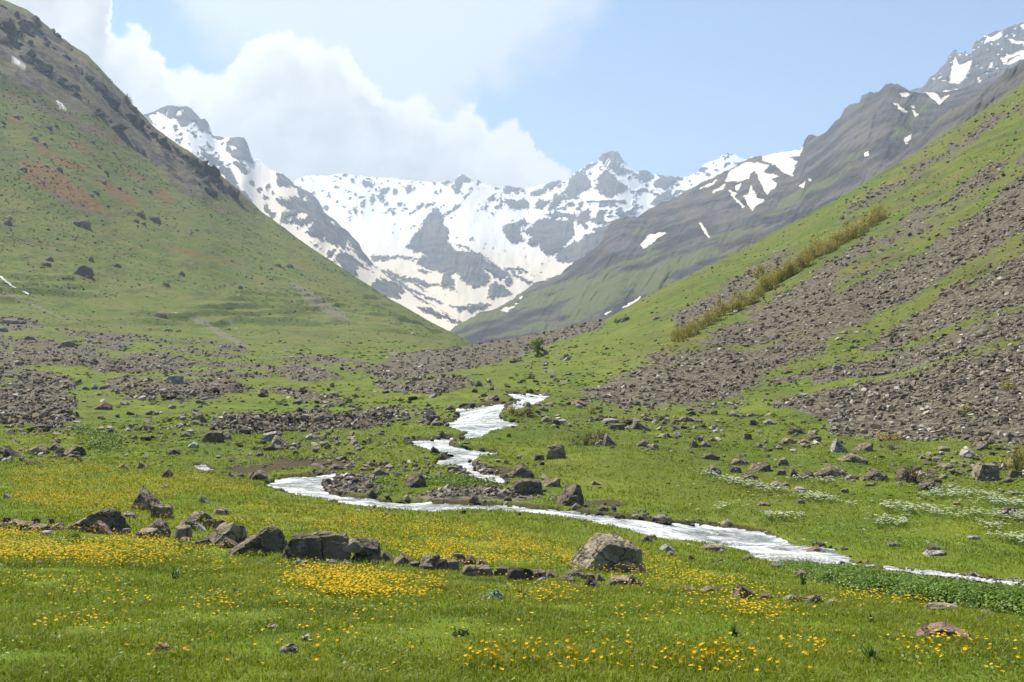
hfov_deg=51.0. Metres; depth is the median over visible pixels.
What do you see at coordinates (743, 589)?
stone
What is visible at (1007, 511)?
boulder
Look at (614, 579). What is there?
stone
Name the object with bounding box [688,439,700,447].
boulder
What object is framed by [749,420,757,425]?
boulder
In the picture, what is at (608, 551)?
boulder
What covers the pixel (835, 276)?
tussocks
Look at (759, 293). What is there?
bush
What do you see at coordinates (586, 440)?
shrub
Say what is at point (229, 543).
stone
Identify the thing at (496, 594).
herb plant
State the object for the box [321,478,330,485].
stone
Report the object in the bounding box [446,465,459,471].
boulder
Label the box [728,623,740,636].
leaf tuft
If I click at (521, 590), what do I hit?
leaf tuft
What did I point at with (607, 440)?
boulder
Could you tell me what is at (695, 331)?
bush
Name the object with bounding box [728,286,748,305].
bush
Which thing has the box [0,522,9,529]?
stone
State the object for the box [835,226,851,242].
bush
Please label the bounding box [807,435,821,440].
boulder
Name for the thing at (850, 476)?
stone
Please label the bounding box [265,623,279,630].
stone
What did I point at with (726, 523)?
stone
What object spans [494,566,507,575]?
stone
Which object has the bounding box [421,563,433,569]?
stone
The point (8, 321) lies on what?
boulder
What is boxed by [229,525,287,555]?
boulder
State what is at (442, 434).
bank stones
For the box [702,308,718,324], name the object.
bush
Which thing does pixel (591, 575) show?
stone
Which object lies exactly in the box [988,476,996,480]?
stone
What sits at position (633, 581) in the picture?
stone
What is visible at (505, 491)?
boulder
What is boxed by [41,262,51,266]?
boulder
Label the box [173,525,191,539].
stone
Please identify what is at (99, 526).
stone
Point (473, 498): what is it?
stone
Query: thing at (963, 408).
shrub
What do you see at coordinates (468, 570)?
stone
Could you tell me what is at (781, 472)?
stone
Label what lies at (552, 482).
boulder
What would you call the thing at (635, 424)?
boulder
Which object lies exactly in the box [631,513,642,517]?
stone
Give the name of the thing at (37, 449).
boulder
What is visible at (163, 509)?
boulder
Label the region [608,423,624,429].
boulder
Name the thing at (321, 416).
boulder
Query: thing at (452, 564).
stone
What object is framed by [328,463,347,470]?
boulder
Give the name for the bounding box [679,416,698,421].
boulder
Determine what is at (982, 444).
boulder
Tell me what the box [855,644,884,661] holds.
leaf tuft
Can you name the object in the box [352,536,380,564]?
stone
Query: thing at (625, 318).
boulder
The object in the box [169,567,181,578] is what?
leaf tuft
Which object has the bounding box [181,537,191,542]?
stone
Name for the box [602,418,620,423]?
boulder
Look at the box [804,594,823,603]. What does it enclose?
stone
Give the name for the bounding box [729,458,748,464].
boulder
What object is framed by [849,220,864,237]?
bush
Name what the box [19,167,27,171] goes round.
boulder
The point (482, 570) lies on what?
stone
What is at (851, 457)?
boulder
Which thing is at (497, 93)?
sky
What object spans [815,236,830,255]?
bush
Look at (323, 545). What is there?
boulder
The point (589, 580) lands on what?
stone
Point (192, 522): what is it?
stone
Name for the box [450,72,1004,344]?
rocky mountain
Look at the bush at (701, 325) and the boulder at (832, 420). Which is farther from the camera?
the bush at (701, 325)
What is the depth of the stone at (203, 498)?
23.81 m
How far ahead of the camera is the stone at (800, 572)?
15.00 m
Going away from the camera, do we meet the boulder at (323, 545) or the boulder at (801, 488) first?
the boulder at (323, 545)
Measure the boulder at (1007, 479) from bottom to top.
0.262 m
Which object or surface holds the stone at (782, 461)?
on the ground at (506, 369)
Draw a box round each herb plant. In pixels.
[54,532,83,543]
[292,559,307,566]
[452,629,469,637]
[480,589,503,598]
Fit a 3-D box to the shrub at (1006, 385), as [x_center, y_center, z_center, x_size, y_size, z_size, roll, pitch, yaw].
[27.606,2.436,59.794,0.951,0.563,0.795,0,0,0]
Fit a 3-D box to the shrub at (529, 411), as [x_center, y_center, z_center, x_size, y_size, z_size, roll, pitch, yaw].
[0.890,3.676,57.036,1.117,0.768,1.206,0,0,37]
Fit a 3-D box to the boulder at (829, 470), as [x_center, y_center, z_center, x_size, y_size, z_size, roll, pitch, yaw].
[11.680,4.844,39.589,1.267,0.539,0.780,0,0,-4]
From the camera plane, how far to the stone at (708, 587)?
10.81 m
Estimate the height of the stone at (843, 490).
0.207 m
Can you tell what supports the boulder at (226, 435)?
on the ground at (506, 369)
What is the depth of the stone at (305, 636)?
6.58 m
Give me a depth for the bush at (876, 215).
201.41 m
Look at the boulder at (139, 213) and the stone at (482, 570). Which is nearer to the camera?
the stone at (482, 570)
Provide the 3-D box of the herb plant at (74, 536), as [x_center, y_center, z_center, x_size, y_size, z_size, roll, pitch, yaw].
[-5.573,2.503,13.574,0.290,0.159,0.346,0,0,37]
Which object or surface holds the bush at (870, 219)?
on the hillside at (638, 310)
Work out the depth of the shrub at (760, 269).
200.76 m
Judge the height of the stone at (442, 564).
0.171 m
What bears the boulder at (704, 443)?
on the ground at (506, 369)
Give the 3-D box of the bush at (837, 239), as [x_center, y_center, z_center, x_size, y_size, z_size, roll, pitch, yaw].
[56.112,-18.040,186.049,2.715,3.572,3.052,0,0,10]
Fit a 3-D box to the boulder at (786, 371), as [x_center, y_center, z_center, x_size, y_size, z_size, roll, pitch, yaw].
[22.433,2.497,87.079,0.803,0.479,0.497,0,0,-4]
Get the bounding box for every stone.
[0,517,10,522]
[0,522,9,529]
[3,493,11,498]
[8,519,21,525]
[14,521,34,530]
[26,523,54,531]
[31,518,40,522]
[39,530,52,535]
[48,518,54,524]
[53,523,63,529]
[91,520,112,534]
[122,528,129,535]
[123,512,136,519]
[133,527,163,538]
[146,519,170,536]
[152,643,169,651]
[161,468,172,477]
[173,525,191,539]
[177,517,197,530]
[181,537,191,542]
[194,537,212,545]
[197,523,205,530]
[200,494,208,502]
[203,519,216,529]
[213,507,229,514]
[216,519,224,526]
[219,537,237,547]
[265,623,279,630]
[280,643,298,652]
[300,634,311,640]
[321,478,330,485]
[327,559,337,564]
[343,537,364,552]
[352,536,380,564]
[367,489,377,498]
[381,550,393,561]
[394,553,411,566]
[410,560,420,567]
[419,554,439,568]
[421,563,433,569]
[437,558,446,569]
[447,559,458,571]
[450,553,464,566]
[462,565,475,575]
[464,555,475,564]
[469,495,478,501]
[476,557,487,564]
[476,564,493,576]
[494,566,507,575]
[505,567,533,580]
[533,568,545,578]
[546,569,558,578]
[559,575,577,583]
[564,569,584,578]
[572,503,580,508]
[584,575,598,588]
[585,573,594,579]
[595,511,603,515]
[595,573,604,580]
[598,504,608,510]
[607,575,629,585]
[628,574,644,585]
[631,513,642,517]
[640,534,651,541]
[659,543,674,552]
[699,585,719,593]
[720,518,732,527]
[730,583,758,598]
[743,555,753,560]
[759,593,773,599]
[769,563,781,567]
[777,470,786,474]
[778,457,787,465]
[784,594,798,601]
[794,569,808,577]
[796,499,804,503]
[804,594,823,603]
[840,488,848,492]
[844,474,854,479]
[886,542,900,546]
[913,622,970,637]
[922,602,957,610]
[966,535,980,538]
[966,571,977,576]
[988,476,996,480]
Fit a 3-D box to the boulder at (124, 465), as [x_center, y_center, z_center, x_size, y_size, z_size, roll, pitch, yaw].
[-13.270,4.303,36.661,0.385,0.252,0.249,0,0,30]
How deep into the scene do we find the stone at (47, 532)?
14.39 m
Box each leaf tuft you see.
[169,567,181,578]
[514,583,533,595]
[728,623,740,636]
[797,574,807,584]
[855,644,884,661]
[862,611,885,623]
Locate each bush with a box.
[667,326,687,341]
[676,322,693,338]
[685,318,701,334]
[689,315,706,329]
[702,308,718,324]
[705,305,722,321]
[710,297,726,315]
[724,297,742,310]
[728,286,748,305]
[731,298,747,309]
[745,287,760,304]
[752,284,764,296]
[755,274,771,291]
[762,268,780,289]
[768,263,782,283]
[774,263,791,280]
[782,255,803,274]
[782,264,793,277]
[791,252,804,269]
[796,247,814,267]
[800,245,813,260]
[806,235,822,257]
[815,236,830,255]
[818,237,838,252]
[829,227,842,246]
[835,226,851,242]
[842,221,858,239]
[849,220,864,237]
[858,221,869,233]
[860,211,880,226]
[868,207,883,223]
[870,202,890,220]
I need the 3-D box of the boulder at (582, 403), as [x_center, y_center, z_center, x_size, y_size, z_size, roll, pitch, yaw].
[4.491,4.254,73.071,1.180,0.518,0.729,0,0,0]
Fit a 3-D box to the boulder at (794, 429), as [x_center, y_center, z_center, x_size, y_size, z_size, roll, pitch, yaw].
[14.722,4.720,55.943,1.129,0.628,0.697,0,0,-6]
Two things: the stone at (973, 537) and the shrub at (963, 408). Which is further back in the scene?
the shrub at (963, 408)
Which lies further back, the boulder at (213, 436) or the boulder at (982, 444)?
the boulder at (213, 436)
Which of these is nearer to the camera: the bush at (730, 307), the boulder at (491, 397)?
the boulder at (491, 397)
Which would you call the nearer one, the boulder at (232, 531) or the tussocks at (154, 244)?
the boulder at (232, 531)
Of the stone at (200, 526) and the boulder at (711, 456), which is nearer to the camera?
the stone at (200, 526)
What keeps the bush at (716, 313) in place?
on the hillside at (638, 310)
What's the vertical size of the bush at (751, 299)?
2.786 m
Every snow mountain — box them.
[143,105,461,330]
[292,151,759,321]
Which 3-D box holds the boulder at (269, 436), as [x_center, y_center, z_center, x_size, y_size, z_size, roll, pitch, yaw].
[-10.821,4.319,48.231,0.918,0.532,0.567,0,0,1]
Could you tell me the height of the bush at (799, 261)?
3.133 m
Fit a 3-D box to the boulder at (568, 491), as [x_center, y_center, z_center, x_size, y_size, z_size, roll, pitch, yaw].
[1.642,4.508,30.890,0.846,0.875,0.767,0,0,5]
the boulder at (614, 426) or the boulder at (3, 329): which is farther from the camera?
the boulder at (3, 329)
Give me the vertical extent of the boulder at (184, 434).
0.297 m
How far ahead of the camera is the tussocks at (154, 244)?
638.32 m
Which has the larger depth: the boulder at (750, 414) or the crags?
the crags
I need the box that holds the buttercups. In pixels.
[0,378,1022,671]
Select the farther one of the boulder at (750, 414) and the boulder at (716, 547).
the boulder at (750, 414)
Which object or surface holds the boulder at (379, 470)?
on the ground at (506, 369)
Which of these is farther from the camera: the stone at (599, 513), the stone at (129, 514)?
the stone at (599, 513)
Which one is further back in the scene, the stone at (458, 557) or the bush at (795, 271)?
the bush at (795, 271)
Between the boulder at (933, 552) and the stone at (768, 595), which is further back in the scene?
the boulder at (933, 552)
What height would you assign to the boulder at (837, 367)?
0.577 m
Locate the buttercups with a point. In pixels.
(332, 582)
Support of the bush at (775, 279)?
on the hillside at (638, 310)
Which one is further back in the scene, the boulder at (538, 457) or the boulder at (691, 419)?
the boulder at (691, 419)
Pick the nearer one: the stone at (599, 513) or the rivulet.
the stone at (599, 513)
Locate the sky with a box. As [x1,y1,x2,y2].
[6,0,1023,187]
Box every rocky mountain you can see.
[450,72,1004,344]
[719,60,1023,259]
[911,22,1023,92]
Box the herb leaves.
[0,472,1023,681]
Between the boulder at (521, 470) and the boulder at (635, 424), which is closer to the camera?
the boulder at (521, 470)
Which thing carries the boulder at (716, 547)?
on the ground at (506, 369)
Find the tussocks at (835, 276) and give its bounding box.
[514,92,1023,412]
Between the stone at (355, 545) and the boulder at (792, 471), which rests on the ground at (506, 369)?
the boulder at (792, 471)
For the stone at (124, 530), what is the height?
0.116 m
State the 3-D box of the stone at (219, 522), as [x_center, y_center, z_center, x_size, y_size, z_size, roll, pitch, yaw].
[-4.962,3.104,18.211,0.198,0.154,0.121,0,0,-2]
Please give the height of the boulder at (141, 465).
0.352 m
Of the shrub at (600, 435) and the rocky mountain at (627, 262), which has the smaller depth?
the shrub at (600, 435)
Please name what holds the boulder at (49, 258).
on the hillside at (21, 74)
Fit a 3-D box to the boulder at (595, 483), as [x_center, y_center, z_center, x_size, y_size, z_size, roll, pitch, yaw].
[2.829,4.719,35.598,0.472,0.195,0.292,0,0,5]
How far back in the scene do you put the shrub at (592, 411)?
61.90 m
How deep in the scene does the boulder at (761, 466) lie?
41.33 m
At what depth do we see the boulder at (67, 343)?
241.57 m
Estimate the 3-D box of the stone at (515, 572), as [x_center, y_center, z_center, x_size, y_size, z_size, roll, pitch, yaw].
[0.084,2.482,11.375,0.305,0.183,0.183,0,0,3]
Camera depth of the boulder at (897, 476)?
38.97 m
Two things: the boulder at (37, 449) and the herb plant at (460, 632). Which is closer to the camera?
the herb plant at (460, 632)
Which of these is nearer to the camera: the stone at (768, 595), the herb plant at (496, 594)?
the herb plant at (496, 594)
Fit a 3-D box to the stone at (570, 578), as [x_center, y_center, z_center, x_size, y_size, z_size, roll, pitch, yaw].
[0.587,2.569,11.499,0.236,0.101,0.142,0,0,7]
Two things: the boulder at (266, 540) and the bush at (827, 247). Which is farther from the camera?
the bush at (827, 247)
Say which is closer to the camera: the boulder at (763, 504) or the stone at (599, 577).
the stone at (599, 577)
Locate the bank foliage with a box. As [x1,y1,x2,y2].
[70,418,1023,616]
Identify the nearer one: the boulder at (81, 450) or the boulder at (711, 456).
the boulder at (81, 450)
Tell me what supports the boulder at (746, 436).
on the ground at (506, 369)
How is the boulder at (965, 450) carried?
on the ground at (506, 369)
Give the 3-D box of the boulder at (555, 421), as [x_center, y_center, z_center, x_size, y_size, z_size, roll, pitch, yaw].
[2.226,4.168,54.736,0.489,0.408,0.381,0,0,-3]
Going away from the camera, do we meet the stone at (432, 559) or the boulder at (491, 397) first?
the stone at (432, 559)
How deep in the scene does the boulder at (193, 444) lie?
44.61 m
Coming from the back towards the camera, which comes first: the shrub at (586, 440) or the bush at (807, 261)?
the bush at (807, 261)
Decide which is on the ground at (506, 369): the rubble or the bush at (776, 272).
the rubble
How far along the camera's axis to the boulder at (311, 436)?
47.76 m
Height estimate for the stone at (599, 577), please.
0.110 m
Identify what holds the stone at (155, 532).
on the ground at (506, 369)
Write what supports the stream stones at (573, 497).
on the stream at (478, 422)
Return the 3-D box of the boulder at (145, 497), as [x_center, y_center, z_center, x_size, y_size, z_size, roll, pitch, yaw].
[-7.034,3.079,20.752,0.614,0.566,0.531,0,0,5]
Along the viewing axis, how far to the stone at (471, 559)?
13.13 m
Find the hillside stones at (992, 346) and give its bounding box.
[515,88,1023,404]
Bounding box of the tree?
[529,336,544,357]
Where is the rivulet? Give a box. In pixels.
[0,276,387,370]
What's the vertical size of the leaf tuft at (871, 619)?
0.116 m
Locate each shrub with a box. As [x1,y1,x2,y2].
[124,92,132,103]
[506,404,519,415]
[516,404,538,417]
[569,431,603,446]
[589,407,596,413]
[591,426,609,443]
[752,261,764,278]
[876,431,901,440]
[899,461,925,482]
[958,403,973,410]
[1000,380,1015,389]
[1007,447,1023,469]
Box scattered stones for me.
[0,343,1023,516]
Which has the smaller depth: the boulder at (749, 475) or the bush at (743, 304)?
the boulder at (749, 475)
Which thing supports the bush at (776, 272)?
on the hillside at (638, 310)
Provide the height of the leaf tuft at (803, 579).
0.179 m
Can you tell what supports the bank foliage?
on the ground at (506, 369)
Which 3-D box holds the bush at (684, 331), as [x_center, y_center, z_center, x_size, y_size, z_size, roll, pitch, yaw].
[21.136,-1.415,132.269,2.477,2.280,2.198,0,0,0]
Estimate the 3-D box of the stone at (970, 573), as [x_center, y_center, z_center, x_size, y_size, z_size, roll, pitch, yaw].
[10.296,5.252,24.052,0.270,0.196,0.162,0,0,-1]
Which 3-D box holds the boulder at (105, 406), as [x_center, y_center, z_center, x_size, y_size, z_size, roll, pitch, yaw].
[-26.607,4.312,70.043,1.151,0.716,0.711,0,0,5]
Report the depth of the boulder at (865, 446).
47.85 m
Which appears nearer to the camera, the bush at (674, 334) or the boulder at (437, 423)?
the boulder at (437, 423)
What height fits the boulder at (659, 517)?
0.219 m
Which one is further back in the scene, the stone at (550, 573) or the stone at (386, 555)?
the stone at (386, 555)
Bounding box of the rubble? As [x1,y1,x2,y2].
[0,315,604,495]
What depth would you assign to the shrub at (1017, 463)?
40.69 m
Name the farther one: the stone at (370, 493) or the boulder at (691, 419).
the boulder at (691, 419)
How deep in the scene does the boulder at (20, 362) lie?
157.18 m
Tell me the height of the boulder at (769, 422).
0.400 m
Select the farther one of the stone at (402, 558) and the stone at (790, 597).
the stone at (402, 558)
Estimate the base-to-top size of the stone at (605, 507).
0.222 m
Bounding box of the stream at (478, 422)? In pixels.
[194,393,1023,585]
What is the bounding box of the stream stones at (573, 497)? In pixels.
[350,389,848,550]
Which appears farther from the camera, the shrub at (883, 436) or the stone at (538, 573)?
the shrub at (883, 436)
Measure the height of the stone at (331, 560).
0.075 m
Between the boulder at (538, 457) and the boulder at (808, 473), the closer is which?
the boulder at (808, 473)
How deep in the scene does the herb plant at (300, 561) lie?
12.06 m
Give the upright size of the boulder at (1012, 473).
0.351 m
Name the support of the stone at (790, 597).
on the ground at (506, 369)
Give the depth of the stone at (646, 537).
21.96 m
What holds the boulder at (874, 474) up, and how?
on the ground at (506, 369)
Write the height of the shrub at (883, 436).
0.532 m
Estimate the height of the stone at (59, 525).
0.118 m
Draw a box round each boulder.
[0,318,21,324]
[0,327,7,331]
[2,445,17,457]
[4,220,12,224]
[15,360,23,365]
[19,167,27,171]
[23,335,33,339]
[27,445,47,454]
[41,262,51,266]
[44,256,53,261]
[49,442,62,450]
[61,340,74,346]
[63,446,86,454]
[66,507,131,533]
[74,265,93,277]
[79,219,90,228]
[95,402,112,409]
[109,263,120,266]
[118,463,128,468]
[130,486,161,510]
[134,211,144,216]
[136,461,148,468]
[149,216,160,223]
[149,504,173,518]
[154,311,166,317]
[166,375,183,383]
[167,448,180,454]
[180,432,190,436]
[188,442,198,447]
[190,511,212,522]
[201,430,223,442]
[208,522,246,545]
[223,432,231,439]
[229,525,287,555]
[251,470,267,479]
[260,431,278,440]
[270,435,289,445]
[282,530,351,562]
[305,433,315,439]
[311,412,332,421]
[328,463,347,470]
[372,466,388,475]
[404,474,425,487]
[428,415,440,420]
[430,446,439,453]
[432,421,444,425]
[445,405,454,410]
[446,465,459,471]
[485,394,497,399]
[498,488,511,495]
[510,463,533,478]
[513,478,543,495]
[534,454,543,460]
[538,406,548,411]
[541,416,551,421]
[542,478,560,486]
[546,443,565,459]
[552,419,559,424]
[555,484,583,505]
[568,533,647,573]
[571,400,586,406]
[590,481,602,484]
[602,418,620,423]
[602,433,616,445]
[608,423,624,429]
[621,316,629,321]
[629,420,651,430]
[636,439,649,446]
[653,513,671,522]
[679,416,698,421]
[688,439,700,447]
[700,441,711,446]
[700,452,719,459]
[701,544,725,551]
[706,464,721,473]
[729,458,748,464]
[729,466,741,472]
[741,472,757,479]
[742,433,751,439]
[746,412,756,416]
[748,462,770,471]
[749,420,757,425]
[758,502,770,505]
[763,419,775,424]
[770,481,783,486]
[781,437,795,443]
[784,369,792,373]
[786,425,805,434]
[788,466,798,476]
[793,486,807,491]
[797,439,809,443]
[798,471,814,478]
[806,546,824,551]
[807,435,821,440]
[814,464,847,476]
[828,418,840,422]
[830,439,847,452]
[832,365,842,370]
[837,453,868,464]
[852,443,872,450]
[863,469,887,480]
[895,465,911,480]
[918,480,940,490]
[922,550,944,555]
[925,544,940,549]
[951,256,963,263]
[959,446,975,457]
[970,462,999,480]
[971,441,988,449]
[973,428,992,435]
[999,416,1008,422]
[1001,507,1018,514]
[1003,476,1014,482]
[1004,491,1022,495]
[1008,470,1021,477]
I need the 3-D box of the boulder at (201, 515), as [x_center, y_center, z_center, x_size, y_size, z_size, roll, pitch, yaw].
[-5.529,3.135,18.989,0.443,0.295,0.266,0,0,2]
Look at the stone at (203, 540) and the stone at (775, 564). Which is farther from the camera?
the stone at (775, 564)
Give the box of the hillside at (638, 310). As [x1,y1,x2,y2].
[527,83,1023,445]
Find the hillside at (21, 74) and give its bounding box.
[0,0,472,354]
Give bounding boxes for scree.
[545,91,1023,446]
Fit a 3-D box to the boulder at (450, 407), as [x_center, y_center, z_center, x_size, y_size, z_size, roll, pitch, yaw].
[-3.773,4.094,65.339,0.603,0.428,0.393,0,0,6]
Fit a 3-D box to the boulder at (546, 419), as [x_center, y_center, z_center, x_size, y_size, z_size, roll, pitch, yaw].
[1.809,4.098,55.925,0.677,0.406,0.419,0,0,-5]
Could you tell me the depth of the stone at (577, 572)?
12.30 m
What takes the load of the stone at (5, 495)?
on the ground at (506, 369)
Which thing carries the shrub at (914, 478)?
on the ground at (506, 369)
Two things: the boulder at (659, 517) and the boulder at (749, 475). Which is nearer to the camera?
the boulder at (659, 517)
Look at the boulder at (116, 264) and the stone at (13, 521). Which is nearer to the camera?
the stone at (13, 521)
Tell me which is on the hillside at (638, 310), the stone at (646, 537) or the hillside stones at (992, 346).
the hillside stones at (992, 346)
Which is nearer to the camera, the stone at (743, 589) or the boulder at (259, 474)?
the stone at (743, 589)
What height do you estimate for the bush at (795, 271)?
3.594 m
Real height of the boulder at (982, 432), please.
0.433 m
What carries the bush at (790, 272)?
on the hillside at (638, 310)
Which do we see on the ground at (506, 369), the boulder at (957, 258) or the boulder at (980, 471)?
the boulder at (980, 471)
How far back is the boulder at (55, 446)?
42.74 m
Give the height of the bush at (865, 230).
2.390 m
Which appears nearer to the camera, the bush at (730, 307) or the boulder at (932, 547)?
the boulder at (932, 547)
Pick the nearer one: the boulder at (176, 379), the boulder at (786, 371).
the boulder at (786, 371)
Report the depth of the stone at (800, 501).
33.94 m
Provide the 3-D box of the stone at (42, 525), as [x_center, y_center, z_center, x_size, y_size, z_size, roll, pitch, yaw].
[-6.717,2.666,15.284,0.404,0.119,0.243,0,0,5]
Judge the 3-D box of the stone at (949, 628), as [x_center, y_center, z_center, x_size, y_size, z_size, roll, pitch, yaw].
[2.853,1.935,7.138,0.384,0.113,0.228,0,0,6]
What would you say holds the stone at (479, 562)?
on the ground at (506, 369)
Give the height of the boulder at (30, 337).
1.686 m
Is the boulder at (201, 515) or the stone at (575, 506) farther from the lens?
the stone at (575, 506)
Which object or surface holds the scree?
on the hillside at (638, 310)
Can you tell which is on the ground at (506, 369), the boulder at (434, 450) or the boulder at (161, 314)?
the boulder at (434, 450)
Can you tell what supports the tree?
on the ground at (506, 369)
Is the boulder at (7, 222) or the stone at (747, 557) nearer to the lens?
the stone at (747, 557)
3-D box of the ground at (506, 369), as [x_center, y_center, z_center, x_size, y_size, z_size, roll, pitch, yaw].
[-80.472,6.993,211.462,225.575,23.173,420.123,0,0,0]
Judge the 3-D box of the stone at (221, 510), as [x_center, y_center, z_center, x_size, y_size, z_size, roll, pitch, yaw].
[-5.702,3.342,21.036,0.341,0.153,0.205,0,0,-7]
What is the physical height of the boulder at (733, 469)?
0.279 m
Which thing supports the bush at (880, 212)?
on the hillside at (638, 310)
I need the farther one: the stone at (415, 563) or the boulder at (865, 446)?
the boulder at (865, 446)
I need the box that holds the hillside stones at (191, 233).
[0,66,495,373]
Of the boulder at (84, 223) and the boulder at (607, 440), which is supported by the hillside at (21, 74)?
the boulder at (84, 223)
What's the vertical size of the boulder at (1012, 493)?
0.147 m
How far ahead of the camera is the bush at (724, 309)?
153.11 m
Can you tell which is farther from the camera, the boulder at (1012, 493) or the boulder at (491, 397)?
the boulder at (491, 397)
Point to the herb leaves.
(587, 637)
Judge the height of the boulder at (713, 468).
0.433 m
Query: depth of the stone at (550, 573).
11.84 m
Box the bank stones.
[191,389,1022,582]
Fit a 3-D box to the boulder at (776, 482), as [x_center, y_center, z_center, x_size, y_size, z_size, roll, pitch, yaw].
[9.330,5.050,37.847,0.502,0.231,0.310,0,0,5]
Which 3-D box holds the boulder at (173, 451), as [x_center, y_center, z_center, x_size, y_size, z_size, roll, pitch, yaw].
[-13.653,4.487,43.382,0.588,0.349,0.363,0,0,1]
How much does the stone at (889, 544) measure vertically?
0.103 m
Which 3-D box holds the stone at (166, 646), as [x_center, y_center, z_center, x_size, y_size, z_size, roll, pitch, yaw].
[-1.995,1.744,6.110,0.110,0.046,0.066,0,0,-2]
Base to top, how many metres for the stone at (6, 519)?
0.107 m
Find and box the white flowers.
[679,464,1023,545]
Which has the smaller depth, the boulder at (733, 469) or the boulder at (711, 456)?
the boulder at (733, 469)
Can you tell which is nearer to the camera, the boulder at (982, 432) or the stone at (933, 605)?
the stone at (933, 605)
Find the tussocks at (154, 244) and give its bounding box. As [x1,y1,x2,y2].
[0,68,497,369]
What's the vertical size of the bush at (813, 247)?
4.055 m
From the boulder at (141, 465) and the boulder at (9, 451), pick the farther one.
the boulder at (9, 451)
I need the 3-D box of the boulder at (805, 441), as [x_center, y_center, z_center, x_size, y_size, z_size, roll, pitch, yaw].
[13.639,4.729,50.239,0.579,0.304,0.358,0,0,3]
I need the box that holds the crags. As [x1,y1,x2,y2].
[0,5,239,199]
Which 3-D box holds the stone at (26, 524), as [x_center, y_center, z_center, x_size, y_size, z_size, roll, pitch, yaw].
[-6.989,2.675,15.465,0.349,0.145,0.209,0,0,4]
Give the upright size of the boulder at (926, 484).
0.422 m
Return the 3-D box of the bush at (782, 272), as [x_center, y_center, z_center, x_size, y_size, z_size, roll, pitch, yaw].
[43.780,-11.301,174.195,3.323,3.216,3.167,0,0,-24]
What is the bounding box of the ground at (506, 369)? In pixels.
[0,335,1023,681]
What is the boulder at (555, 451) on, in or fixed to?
on the ground at (506, 369)
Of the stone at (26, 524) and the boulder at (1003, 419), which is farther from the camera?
the boulder at (1003, 419)
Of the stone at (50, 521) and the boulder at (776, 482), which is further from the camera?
the boulder at (776, 482)
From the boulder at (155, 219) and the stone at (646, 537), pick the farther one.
the boulder at (155, 219)
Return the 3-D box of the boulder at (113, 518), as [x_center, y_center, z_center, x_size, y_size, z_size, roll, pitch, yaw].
[-6.104,2.656,15.724,1.028,0.434,0.611,0,0,6]
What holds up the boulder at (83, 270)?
on the hillside at (21, 74)
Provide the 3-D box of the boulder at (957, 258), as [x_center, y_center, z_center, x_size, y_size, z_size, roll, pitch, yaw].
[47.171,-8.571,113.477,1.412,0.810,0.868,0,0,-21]
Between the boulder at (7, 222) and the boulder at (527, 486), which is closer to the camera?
the boulder at (527, 486)
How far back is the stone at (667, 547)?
19.75 m
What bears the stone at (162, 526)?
on the ground at (506, 369)
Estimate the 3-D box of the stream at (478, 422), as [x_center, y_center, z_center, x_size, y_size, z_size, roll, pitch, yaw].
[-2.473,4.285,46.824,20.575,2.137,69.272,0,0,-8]
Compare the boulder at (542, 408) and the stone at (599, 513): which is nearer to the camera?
the stone at (599, 513)
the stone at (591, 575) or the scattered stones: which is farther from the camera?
the scattered stones
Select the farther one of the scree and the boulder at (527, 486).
the scree
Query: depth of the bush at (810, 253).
185.05 m
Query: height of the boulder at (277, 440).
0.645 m
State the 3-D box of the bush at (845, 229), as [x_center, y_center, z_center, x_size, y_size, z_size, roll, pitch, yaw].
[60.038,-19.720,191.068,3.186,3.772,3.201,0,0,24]
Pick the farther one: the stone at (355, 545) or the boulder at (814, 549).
the boulder at (814, 549)
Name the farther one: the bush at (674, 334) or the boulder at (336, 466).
the bush at (674, 334)
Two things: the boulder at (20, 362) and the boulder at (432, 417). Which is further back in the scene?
the boulder at (20, 362)
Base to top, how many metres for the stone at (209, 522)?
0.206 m
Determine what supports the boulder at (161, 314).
on the hillside at (21, 74)
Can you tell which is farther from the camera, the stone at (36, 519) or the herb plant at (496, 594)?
the stone at (36, 519)
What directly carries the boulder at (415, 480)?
on the ground at (506, 369)

